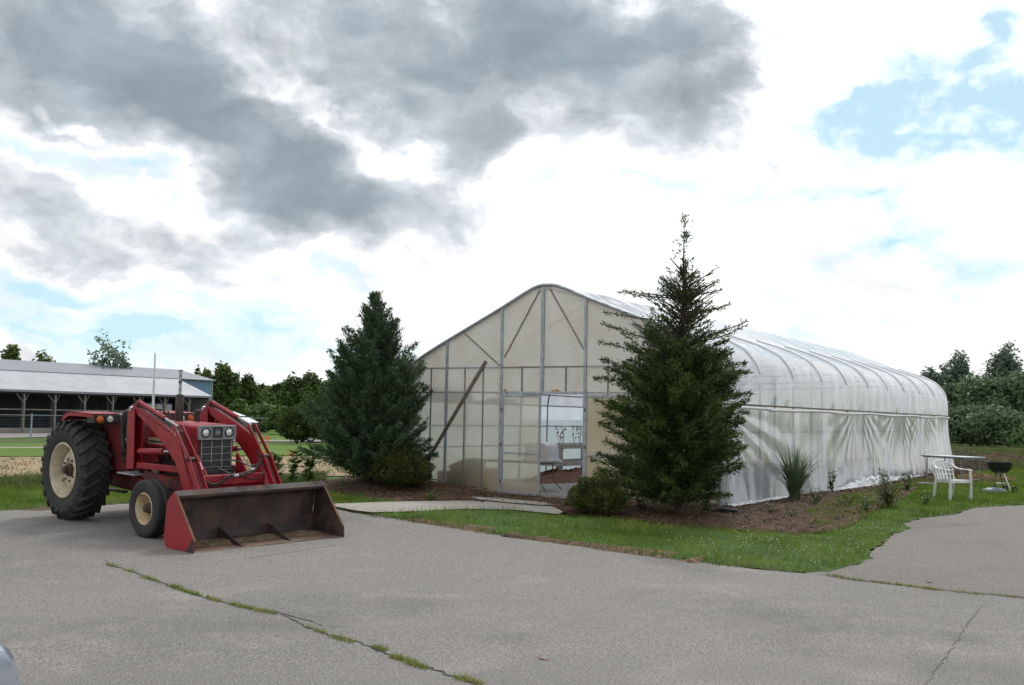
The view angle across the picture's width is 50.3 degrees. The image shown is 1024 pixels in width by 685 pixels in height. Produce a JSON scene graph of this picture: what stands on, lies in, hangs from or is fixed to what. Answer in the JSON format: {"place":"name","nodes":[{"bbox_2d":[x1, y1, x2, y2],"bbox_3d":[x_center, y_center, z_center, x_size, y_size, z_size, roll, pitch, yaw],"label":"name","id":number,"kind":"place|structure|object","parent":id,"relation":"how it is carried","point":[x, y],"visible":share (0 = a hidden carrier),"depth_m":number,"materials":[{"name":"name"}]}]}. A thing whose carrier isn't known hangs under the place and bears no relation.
{"place":"outdoors","nodes":[
{"label":"outdoors","id":0,"kind":"place"},
{"bbox_2d":[0,447,42,447],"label":"gravel track","id":1,"kind":"structure","parent":0,"point":[21,447],"depth_m":45.92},
{"bbox_2d":[154,402,162,410],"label":"drum","id":2,"kind":"object","parent":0,"point":[158,405],"visible":0.53,"depth_m":85.54,"materials":[{"name":"white plastic"}]},
{"bbox_2d":[162,403,171,410],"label":"drum","id":3,"kind":"object","parent":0,"point":[169,406],"visible":0.52,"depth_m":86.38,"materials":[{"name":"white plastic"}]},
{"bbox_2d":[0,443,334,455],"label":"mown field","id":4,"kind":"structure","parent":0,"point":[280,449],"depth_m":47.04,"materials":[{"name":"beige plant"}]},
{"bbox_2d":[307,411,335,441],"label":"evergreen bush","id":5,"kind":"object","parent":4,"relation":"on","point":[314,433],"visible":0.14,"depth_m":59.08,"materials":[{"name":"green plant"}]},
{"bbox_2d":[0,455,352,476],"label":"stubble field","id":6,"kind":"structure","parent":0,"point":[34,466],"depth_m":32.27,"materials":[{"name":"beige plant"}]},
{"bbox_2d":[234,430,319,439],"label":"lawn","id":7,"kind":"structure","parent":0,"point":[272,434],"depth_m":77.45,"materials":[{"name":"green plant"}]},
{"bbox_2d":[239,373,264,406],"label":"broadleaf tree","id":8,"kind":"object","parent":7,"relation":"on","point":[252,393],"visible":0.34,"depth_m":106.18,"materials":[{"name":"green plant"}]},
{"bbox_2d":[242,402,275,432],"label":"broadleaf tree","id":9,"kind":"object","parent":7,"relation":"on","point":[257,412],"visible":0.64,"depth_m":86.60,"materials":[{"name":"green plant"}]},
{"bbox_2d":[257,383,279,409],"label":"broadleaf tree","id":10,"kind":"object","parent":7,"relation":"on","point":[269,397],"visible":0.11,"depth_m":110.90,"materials":[{"name":"green plant"}]},
{"bbox_2d":[262,406,287,432],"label":"broadleaf tree","id":11,"kind":"object","parent":7,"relation":"on","point":[272,416],"visible":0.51,"depth_m":85.36,"materials":[{"name":"green plant"}]},
{"bbox_2d":[279,369,333,410],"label":"broadleaf tree","id":12,"kind":"object","parent":7,"relation":"on","point":[307,383],"visible":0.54,"depth_m":101.17,"materials":[{"name":"green plant"}]},
{"bbox_2d":[319,378,339,402],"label":"broadleaf tree","id":13,"kind":"object","parent":7,"relation":"on","point":[327,380],"visible":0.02,"depth_m":104.34,"materials":[{"name":"green plant"}]},
{"bbox_2d":[233,440,324,441],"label":"track","id":14,"kind":"structure","parent":0,"point":[289,440],"depth_m":65.56,"materials":[{"name":"beige gravel"}]},
{"bbox_2d":[239,417,258,436],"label":"canopy","id":15,"kind":"object","parent":14,"relation":"on","point":[248,419],"visible":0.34,"depth_m":64.07,"materials":[{"name":"grey fabric"}]},
{"bbox_2d":[298,437,315,441],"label":"parked car","id":16,"kind":"object","parent":14,"relation":"on","point":[309,439],"visible":0.11,"depth_m":63.50,"materials":[{"name":"grey paint"}]},
{"bbox_2d":[0,425,1023,580],"bbox_3d":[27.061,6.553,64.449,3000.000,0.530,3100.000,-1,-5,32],"label":"ground","id":17,"kind":"structure","parent":0,"point":[24,440],"depth_m":54.48,"materials":[{"name":"green plant"}]},
{"bbox_2d":[0,344,20,359],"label":"broadleaf tree","id":18,"kind":"object","parent":17,"relation":"on","point":[12,352],"visible":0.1,"depth_m":101.23,"materials":[{"name":"green plant"}]},
{"bbox_2d":[0,433,50,437],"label":"gravel yard","id":19,"kind":"structure","parent":17,"relation":"on","point":[28,434],"depth_m":69.26,"materials":[{"name":"grey gravel"}]},
{"bbox_2d":[0,413,267,436],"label":"yard fence","id":20,"kind":"object","parent":19,"relation":"on","point":[31,415],"visible":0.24,"depth_m":64.87,"materials":[{"name":"white wood"}]},
{"bbox_2d":[31,349,55,361],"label":"broadleaf tree","id":21,"kind":"object","parent":17,"relation":"on","point":[41,357],"visible":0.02,"depth_m":107.80,"materials":[{"name":"green plant"}]},
{"bbox_2d":[0,359,215,432],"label":"livestock shed","id":22,"kind":"structure","parent":17,"relation":"on","point":[27,388],"depth_m":81.16,"materials":[{"name":"metal"}]},
{"bbox_2d":[87,329,133,368],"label":"broadleaf tree","id":23,"kind":"object","parent":17,"relation":"on","point":[117,357],"visible":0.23,"depth_m":89.53,"materials":[{"name":"green plant"}]},
{"bbox_2d":[152,353,155,407],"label":"flag pole","id":24,"kind":"object","parent":17,"relation":"on","point":[153,396],"visible":0.47,"depth_m":69.28,"materials":[{"name":"white metal"}]},
{"bbox_2d":[194,364,200,375],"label":"broadleaf tree","id":25,"kind":"object","parent":17,"relation":"on","point":[196,372],"visible":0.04,"depth_m":107.64,"materials":[{"name":"green plant"}]},
{"bbox_2d":[0,482,398,510],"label":"verge","id":26,"kind":"structure","parent":17,"relation":"on","point":[352,495],"depth_m":19.42,"materials":[{"name":"plant"}]},
{"bbox_2d":[0,468,328,489],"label":"rank grass","id":27,"kind":"structure","parent":26,"relation":"on","point":[29,479],"depth_m":23.45,"materials":[{"name":"green plant"}]},
{"bbox_2d":[200,366,212,378],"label":"broadleaf tree","id":28,"kind":"object","parent":17,"relation":"on","point":[206,373],"visible":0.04,"depth_m":113.08,"materials":[{"name":"green plant"}]},
{"bbox_2d":[211,360,242,422],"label":"broadleaf tree","id":29,"kind":"object","parent":17,"relation":"on","point":[227,388],"visible":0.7,"depth_m":103.55,"materials":[{"name":"green plant"}]},
{"bbox_2d":[227,398,254,431],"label":"broadleaf tree","id":30,"kind":"object","parent":17,"relation":"on","point":[239,406],"visible":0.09,"depth_m":88.48,"materials":[{"name":"green plant"}]},
{"bbox_2d":[262,382,272,390],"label":"wood","id":31,"kind":"object","parent":17,"relation":"on","point":[268,387],"depth_m":132.21,"materials":[{"name":"green plant"}]},
{"bbox_2d":[269,380,283,408],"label":"broadleaf tree","id":32,"kind":"object","parent":17,"relation":"on","point":[276,389],"visible":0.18,"depth_m":116.53,"materials":[{"name":"green plant"}]},
{"bbox_2d":[271,451,284,478],"bbox_3d":[-5.195,2.771,24.019,0.420,0.778,0.480,-1,-5,32],"label":"leafy weed","id":33,"kind":"object","parent":17,"relation":"on","point":[277,458],"visible":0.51,"depth_m":24.00,"materials":[{"name":"green plant"}]},
{"bbox_2d":[286,447,303,482],"bbox_3d":[-4.724,2.656,23.713,0.386,0.935,0.423,1,-4,3],"label":"leafy weed","id":34,"kind":"object","parent":17,"relation":"on","point":[293,467],"visible":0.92,"depth_m":23.69,"materials":[{"name":"green plant"}]},
{"bbox_2d":[277,402,313,443],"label":"evergreen bush","id":35,"kind":"object","parent":17,"relation":"on","point":[293,425],"visible":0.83,"depth_m":59.11,"materials":[{"name":"green plant"}]},
{"bbox_2d":[298,448,318,481],"bbox_3d":[-4.364,2.652,23.423,0.405,0.863,0.477,-1,-5,32],"label":"leafy weed","id":36,"kind":"object","parent":17,"relation":"on","point":[310,464],"visible":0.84,"depth_m":23.39,"materials":[{"name":"green plant"}]},
{"bbox_2d":[294,290,439,480],"bbox_3d":[-3.024,0.902,23.041,2.968,4.090,2.872,-1,-5,32],"label":"spruce tree","id":37,"kind":"object","parent":17,"relation":"on","point":[371,416],"visible":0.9,"depth_m":22.52,"materials":[{"name":"green plant"}]},
{"bbox_2d":[335,501,562,513],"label":"concrete walk","id":38,"kind":"structure","parent":17,"relation":"on","point":[395,506],"depth_m":19.16,"materials":[{"name":"grey concrete"}]},
{"bbox_2d":[0,503,1023,684],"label":"asphalt lot","id":39,"kind":"structure","parent":17,"relation":"on","point":[75,609],"depth_m":10.02,"materials":[{"name":"grey asphalt"}]},
{"bbox_2d":[0,642,21,684],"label":"parked car","id":40,"kind":"object","parent":39,"relation":"on","point":[9,674],"visible":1,"depth_m":5.07,"materials":[{"name":"silver metal"}]},
{"bbox_2d":[3,506,50,510],"bbox_3d":[-7.679,2.700,17.948,1.381,0.071,0.775,3,-4,-28],"label":"dirt margin","id":41,"kind":"object","parent":39,"relation":"on","point":[41,508],"visible":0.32,"depth_m":17.62,"materials":[{"name":"brown soil"}]},
{"bbox_2d":[40,370,343,553],"bbox_3d":[-5.021,1.567,16.234,5.065,2.322,2.412,0,-3,42],"label":"tractor","id":42,"kind":"object","parent":39,"relation":"on","point":[182,481],"visible":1,"depth_m":15.56,"materials":[{"name":"metal"}]},
{"bbox_2d":[104,559,337,626],"bbox_3d":[-3.241,2.510,11.123,0.305,0.060,5.018,5,-5,-44],"label":"asphalt crack","id":43,"kind":"object","parent":39,"relation":"on","point":[227,602],"visible":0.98,"depth_m":10.44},
{"bbox_2d":[247,544,341,558],"bbox_3d":[-2.779,2.673,13.970,0.052,0.029,1.714,-2,-5,34],"label":"worn line","id":44,"kind":"object","parent":39,"relation":"on","point":[294,551],"visible":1,"depth_m":13.95,"materials":[{"name":"grey asphalt"}]},
{"bbox_2d":[107,562,487,684],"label":"crack grass","id":45,"kind":"structure","parent":39,"relation":"on","point":[414,662],"depth_m":8.96,"materials":[{"name":"green plant"}]},
{"bbox_2d":[279,612,476,684],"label":"asphalt crack","id":46,"kind":"object","parent":39,"relation":"on","point":[444,672],"visible":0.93,"depth_m":8.62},
{"bbox_2d":[407,518,705,562],"bbox_3d":[0.358,2.795,15.717,5.914,0.166,0.535,-3,-5,42],"label":"bare dirt edge","id":47,"kind":"object","parent":39,"relation":"on","point":[586,544],"visible":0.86,"depth_m":15.15,"materials":[{"name":"brown soil"}]},
{"bbox_2d":[816,574,1020,596],"bbox_3d":[4.728,2.725,12.086,2.843,0.026,0.134,-2,-5,35],"label":"asphalt crack","id":48,"kind":"object","parent":39,"relation":"on","point":[937,588],"visible":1,"depth_m":11.98,"materials":[{"name":"black asphalt"}]},
{"bbox_2d":[821,573,1022,597],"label":"joint grass","id":49,"kind":"structure","parent":39,"relation":"on","point":[903,584],"depth_m":12.18,"materials":[{"name":"green plant"}]},
{"bbox_2d":[925,604,984,683],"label":"asphalt crack","id":50,"kind":"object","parent":39,"relation":"on","point":[952,648],"visible":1,"depth_m":8.98,"materials":[{"name":"black asphalt"}]},
{"bbox_2d":[314,469,977,534],"bbox_3d":[5.867,3.642,29.779,12.071,0.485,25.073,-1,-5,32],"label":"mulch bed","id":51,"kind":"object","parent":17,"relation":"on","point":[374,485],"visible":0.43,"depth_m":19.87,"materials":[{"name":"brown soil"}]},
{"bbox_2d":[363,446,435,486],"bbox_3d":[-2.257,2.538,22.257,1.519,0.906,1.448,-1,-5,32],"label":"round shrub","id":52,"kind":"object","parent":51,"relation":"on","point":[409,462],"visible":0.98,"depth_m":21.92,"materials":[{"name":"green plant"}]},
{"bbox_2d":[426,490,438,500],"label":"leafy weed","id":53,"kind":"object","parent":51,"relation":"on","point":[429,494],"visible":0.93,"depth_m":20.62,"materials":[{"name":"green plant"}]},
{"bbox_2d":[471,496,553,504],"bbox_3d":[-0.041,2.945,20.348,2.164,0.014,0.577,-3,-5,43],"label":"door slab","id":54,"kind":"structure","parent":51,"relation":"on","point":[514,500],"depth_m":20.32,"materials":[{"name":"concrete"}]},
{"bbox_2d":[563,472,629,514],"bbox_3d":[1.439,2.596,18.582,1.125,0.767,1.127,2,-4,-13],"label":"round shrub","id":55,"kind":"object","parent":51,"relation":"on","point":[594,489],"visible":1,"depth_m":18.37,"materials":[{"name":"green plant"}]},
{"bbox_2d":[635,498,646,509],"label":"leafy weed","id":56,"kind":"object","parent":51,"relation":"on","point":[641,505],"visible":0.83,"depth_m":19.34,"materials":[{"name":"green plant"}]},
{"bbox_2d":[398,283,954,505],"bbox_3d":[6.635,1.695,31.313,8.178,4.379,21.920,-1,-5,32],"label":"greenhouse","id":57,"kind":"object","parent":51,"relation":"on","point":[488,427],"visible":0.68,"depth_m":23.33,"materials":[{"name":"white plastic"}]},
{"bbox_2d":[499,395,540,495],"bbox_3d":[0.162,2.103,22.449,0.955,2.055,0.060,-1,-5,32],"label":"door","id":58,"kind":"structure","parent":57,"relation":"in","point":[520,444],"depth_m":22.46,"materials":[{"name":"plastic"}]},
{"bbox_2d":[583,395,627,497],"bbox_3d":[1.827,2.057,21.370,0.952,2.055,0.063,-1,-5,32],"label":"door","id":59,"kind":"structure","parent":57,"relation":"in","point":[594,436],"depth_m":21.51,"materials":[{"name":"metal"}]},
{"bbox_2d":[701,499,710,510],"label":"leafy weed","id":60,"kind":"object","parent":51,"relation":"on","point":[706,506],"visible":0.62,"depth_m":19.20,"materials":[{"name":"green plant"}]},
{"bbox_2d":[710,507,737,512],"bbox_3d":[3.743,2.964,19.315,0.485,0.090,0.156,0,-4,9],"label":"black drain pipe","id":61,"kind":"object","parent":51,"relation":"on","point":[723,509],"visible":0.95,"depth_m":19.28,"materials":[{"name":"plastic"}]},
{"bbox_2d":[761,502,782,511],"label":"leafy weed","id":62,"kind":"object","parent":51,"relation":"on","point":[770,507],"visible":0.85,"depth_m":19.41,"materials":[{"name":"green plant"}]},
{"bbox_2d":[785,510,797,516],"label":"leafy weed","id":63,"kind":"object","parent":51,"relation":"on","point":[790,513],"visible":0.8,"depth_m":18.80,"materials":[{"name":"green plant"}]},
{"bbox_2d":[763,438,824,499],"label":"ornamental grass","id":64,"kind":"object","parent":51,"relation":"on","point":[795,475],"depth_m":22.26,"materials":[{"name":"green plant"}]},
{"bbox_2d":[803,485,833,503],"bbox_3d":[5.946,2.994,21.441,0.751,0.410,0.422,4,-5,-40],"label":"leafy weed","id":65,"kind":"object","parent":51,"relation":"on","point":[813,499],"visible":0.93,"depth_m":21.45,"materials":[{"name":"green plant"}]},
{"bbox_2d":[826,468,837,492],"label":"leafy weed","id":66,"kind":"object","parent":51,"relation":"on","point":[831,487],"visible":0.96,"depth_m":24.75,"materials":[{"name":"green plant"}]},
{"bbox_2d":[830,492,855,505],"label":"leafy weed","id":67,"kind":"object","parent":51,"relation":"on","point":[843,500],"visible":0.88,"depth_m":21.00,"materials":[{"name":"green plant"}]},
{"bbox_2d":[855,494,879,509],"bbox_3d":[6.556,2.955,20.140,0.528,0.352,0.535,2,-4,-9],"label":"leafy weed","id":68,"kind":"object","parent":51,"relation":"on","point":[865,505],"visible":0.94,"depth_m":20.13,"materials":[{"name":"green plant"}]},
{"bbox_2d":[805,477,942,526],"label":"bed weeds","id":69,"kind":"object","parent":51,"relation":"on","point":[853,497],"visible":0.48,"depth_m":20.94,"materials":[{"name":"green plant"}]},
{"bbox_2d":[878,468,889,489],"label":"leafy weed","id":70,"kind":"object","parent":51,"relation":"on","point":[884,479],"visible":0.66,"depth_m":25.52,"materials":[{"name":"green plant"}]},
{"bbox_2d":[899,471,916,489],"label":"leafy weed","id":71,"kind":"object","parent":51,"relation":"on","point":[908,485],"visible":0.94,"depth_m":26.07,"materials":[{"name":"green plant"}]},
{"bbox_2d":[916,482,933,484],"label":"broken slab","id":72,"kind":"structure","parent":51,"relation":"on","point":[921,483],"depth_m":28.68,"materials":[{"name":"concrete"}]},
{"bbox_2d":[918,465,982,477],"bbox_3d":[13.566,4.010,33.476,1.951,0.606,2.023,3,-4,-24],"label":"brush pile","id":73,"kind":"object","parent":51,"relation":"on","point":[957,472],"visible":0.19,"depth_m":33.28,"materials":[{"name":"brown plant"}]},
{"bbox_2d":[587,212,756,512],"bbox_3d":[2.810,0.347,19.166,3.090,5.380,3.034,-1,-5,32],"label":"spruce tree","id":74,"kind":"object","parent":17,"relation":"on","point":[677,382],"visible":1,"depth_m":18.72,"materials":[{"name":"green plant"}]},
{"bbox_2d":[806,505,1023,597],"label":"side lane","id":75,"kind":"structure","parent":17,"relation":"on","point":[975,553],"depth_m":14.86,"materials":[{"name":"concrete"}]},
{"bbox_2d":[920,362,954,387],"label":"broadleaf tree","id":76,"kind":"object","parent":17,"relation":"on","point":[936,377],"visible":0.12,"depth_m":138.80,"materials":[{"name":"green plant"}]},
{"bbox_2d":[941,382,965,410],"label":"broadleaf tree","id":77,"kind":"object","parent":17,"relation":"on","point":[948,389],"visible":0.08,"depth_m":102.62,"materials":[{"name":"green plant"}]},
{"bbox_2d":[940,350,986,385],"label":"broadleaf tree","id":78,"kind":"object","parent":17,"relation":"on","point":[959,367],"visible":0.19,"depth_m":140.18,"materials":[{"name":"green plant"}]},
{"bbox_2d":[947,402,994,445],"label":"broadleaf tree","id":79,"kind":"object","parent":17,"relation":"on","point":[958,435],"visible":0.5,"depth_m":89.20,"materials":[{"name":"green plant"}]},
{"bbox_2d":[950,371,1013,409],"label":"broadleaf tree","id":80,"kind":"object","parent":17,"relation":"on","point":[974,390],"visible":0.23,"depth_m":99.49,"materials":[{"name":"green plant"}]},
{"bbox_2d":[947,443,1023,469],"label":"meadow grass","id":81,"kind":"structure","parent":17,"relation":"on","point":[1005,450],"depth_m":58.71,"materials":[{"name":"green plant"}]},
{"bbox_2d":[949,452,1023,461],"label":"soil bank","id":82,"kind":"structure","parent":17,"relation":"on","point":[1003,456],"depth_m":47.48,"materials":[{"name":"brown soil"}]},
{"bbox_2d":[958,404,1023,446],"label":"broadleaf tree","id":83,"kind":"object","parent":17,"relation":"on","point":[1001,425],"visible":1,"depth_m":85.81,"materials":[{"name":"green plant"}]},
{"bbox_2d":[978,340,1023,381],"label":"broadleaf tree","id":84,"kind":"object","parent":17,"relation":"on","point":[1005,362],"visible":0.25,"depth_m":126.78,"materials":[{"name":"green plant"}]},
{"bbox_2d":[984,369,1023,417],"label":"broadleaf tree","id":85,"kind":"object","parent":17,"relation":"on","point":[1015,395],"visible":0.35,"depth_m":96.36,"materials":[{"name":"green plant"}]},
{"bbox_2d":[0,0,1023,415],"label":"sky","id":86,"kind":"structure","parent":0,"point":[190,183],"materials":[{"name":"white"}]},
{"bbox_2d":[336,469,1023,573],"bbox_3d":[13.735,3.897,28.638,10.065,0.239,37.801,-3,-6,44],"label":"lawn","id":87,"kind":"structure","parent":0,"point":[710,541],"depth_m":16.21,"materials":[{"name":"plant"}]},
{"bbox_2d":[539,514,887,560],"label":"clover flowers","id":88,"kind":"object","parent":87,"relation":"on","point":[771,538],"visible":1,"depth_m":15.17,"materials":[{"name":"beige plant"}]},
{"bbox_2d":[866,467,907,506],"bbox_3d":[7.149,2.791,20.853,0.934,0.773,1.036,2,-4,-11],"label":"leafy weed","id":89,"kind":"object","parent":87,"relation":"on","point":[887,500],"visible":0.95,"depth_m":20.87,"materials":[{"name":"green plant"}]},
{"bbox_2d":[915,489,935,505],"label":"leafy weed","id":90,"kind":"object","parent":87,"relation":"on","point":[928,497],"visible":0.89,"depth_m":21.36,"materials":[{"name":"green plant"}]},
{"bbox_2d":[931,460,972,499],"bbox_3d":[9.360,2.932,23.301,0.638,0.827,0.689,2,-4,-19],"label":"plastic chair","id":91,"kind":"object","parent":87,"relation":"on","point":[938,474],"visible":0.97,"depth_m":23.39,"materials":[{"name":"white plastic"}]},
{"bbox_2d":[921,455,985,483],"bbox_3d":[12.237,3.516,30.280,0.760,0.735,1.680,2,-4,-20],"label":"outdoor table","id":92,"kind":"object","parent":87,"relation":"on","point":[954,457],"visible":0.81,"depth_m":29.80,"materials":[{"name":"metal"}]},
{"bbox_2d":[908,467,1023,515],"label":"side grass","id":93,"kind":"structure","parent":87,"relation":"on","point":[992,497],"depth_m":24.38,"materials":[{"name":"green plant"}]},
{"bbox_2d":[947,448,994,470],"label":"brush pile","id":94,"kind":"object","parent":87,"relation":"on","point":[971,464],"visible":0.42,"depth_m":40.31,"materials":[{"name":"brown plant"}]},
{"bbox_2d":[951,472,1017,481],"bbox_3d":[13.687,3.969,31.641,2.020,0.448,2.107,-1,-5,32],"label":"brush pile","id":95,"kind":"object","parent":87,"relation":"on","point":[985,477],"visible":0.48,"depth_m":31.38,"materials":[{"name":"plant"}]},
{"bbox_2d":[982,485,1005,492],"bbox_3d":[11.486,3.485,25.976,0.576,0.157,0.576,-1,-5,32],"label":"grill lid","id":96,"kind":"object","parent":87,"relation":"on","point":[994,489],"visible":0.77,"depth_m":25.81,"materials":[{"name":"grey metal"}]},
{"bbox_2d":[984,462,1017,491],"bbox_3d":[11.739,3.242,26.290,0.676,0.719,0.584,1,-4,0],"label":"kettle grill","id":97,"kind":"object","parent":87,"relation":"on","point":[1000,468],"visible":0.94,"depth_m":26.13,"materials":[{"name":"black metal"}]},
{"bbox_2d":[540,462,931,504],"bbox_3d":[6.384,3.788,31.349,7.480,0.192,21.650,-1,-5,32],"label":"plastic sheeting","id":98,"kind":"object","parent":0,"point":[747,476],"depth_m":28.43,"materials":[{"name":"white plastic"}]},
{"bbox_2d":[540,461,562,490],"bbox_3d":[0.076,2.942,24.422,1.990,0.629,0.760,-1,-5,32],"label":"folding table","id":99,"kind":"object","parent":98,"relation":"on","point":[544,463],"visible":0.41,"depth_m":23.95,"materials":[{"name":"white plastic"}]},
{"bbox_2d":[540,442,561,461],"bbox_3d":[0.595,2.405,24.057,0.860,0.410,0.560,-1,-5,32],"label":"plastic tub","id":100,"kind":"object","parent":99,"relation":"on","point":[549,451],"visible":0.48,"depth_m":23.74,"materials":[{"name":"white plastic"}]},
{"bbox_2d":[540,467,581,483],"bbox_3d":[1.435,3.393,28.211,2.025,0.343,4.958,-1,-5,32],"label":"litter heap","id":101,"kind":"object","parent":98,"relation":"on","point":[571,475],"visible":0.55,"depth_m":27.26,"materials":[{"name":"brown soil"}]},
{"bbox_2d":[540,443,581,469],"bbox_3d":[2.306,3.251,30.297,1.020,0.905,5.620,-1,-5,32],"label":"plant bench","id":102,"kind":"object","parent":98,"relation":"on","point":[570,462],"visible":0.16,"depth_m":28.12,"materials":[{"name":"grey wood"}]}
]}

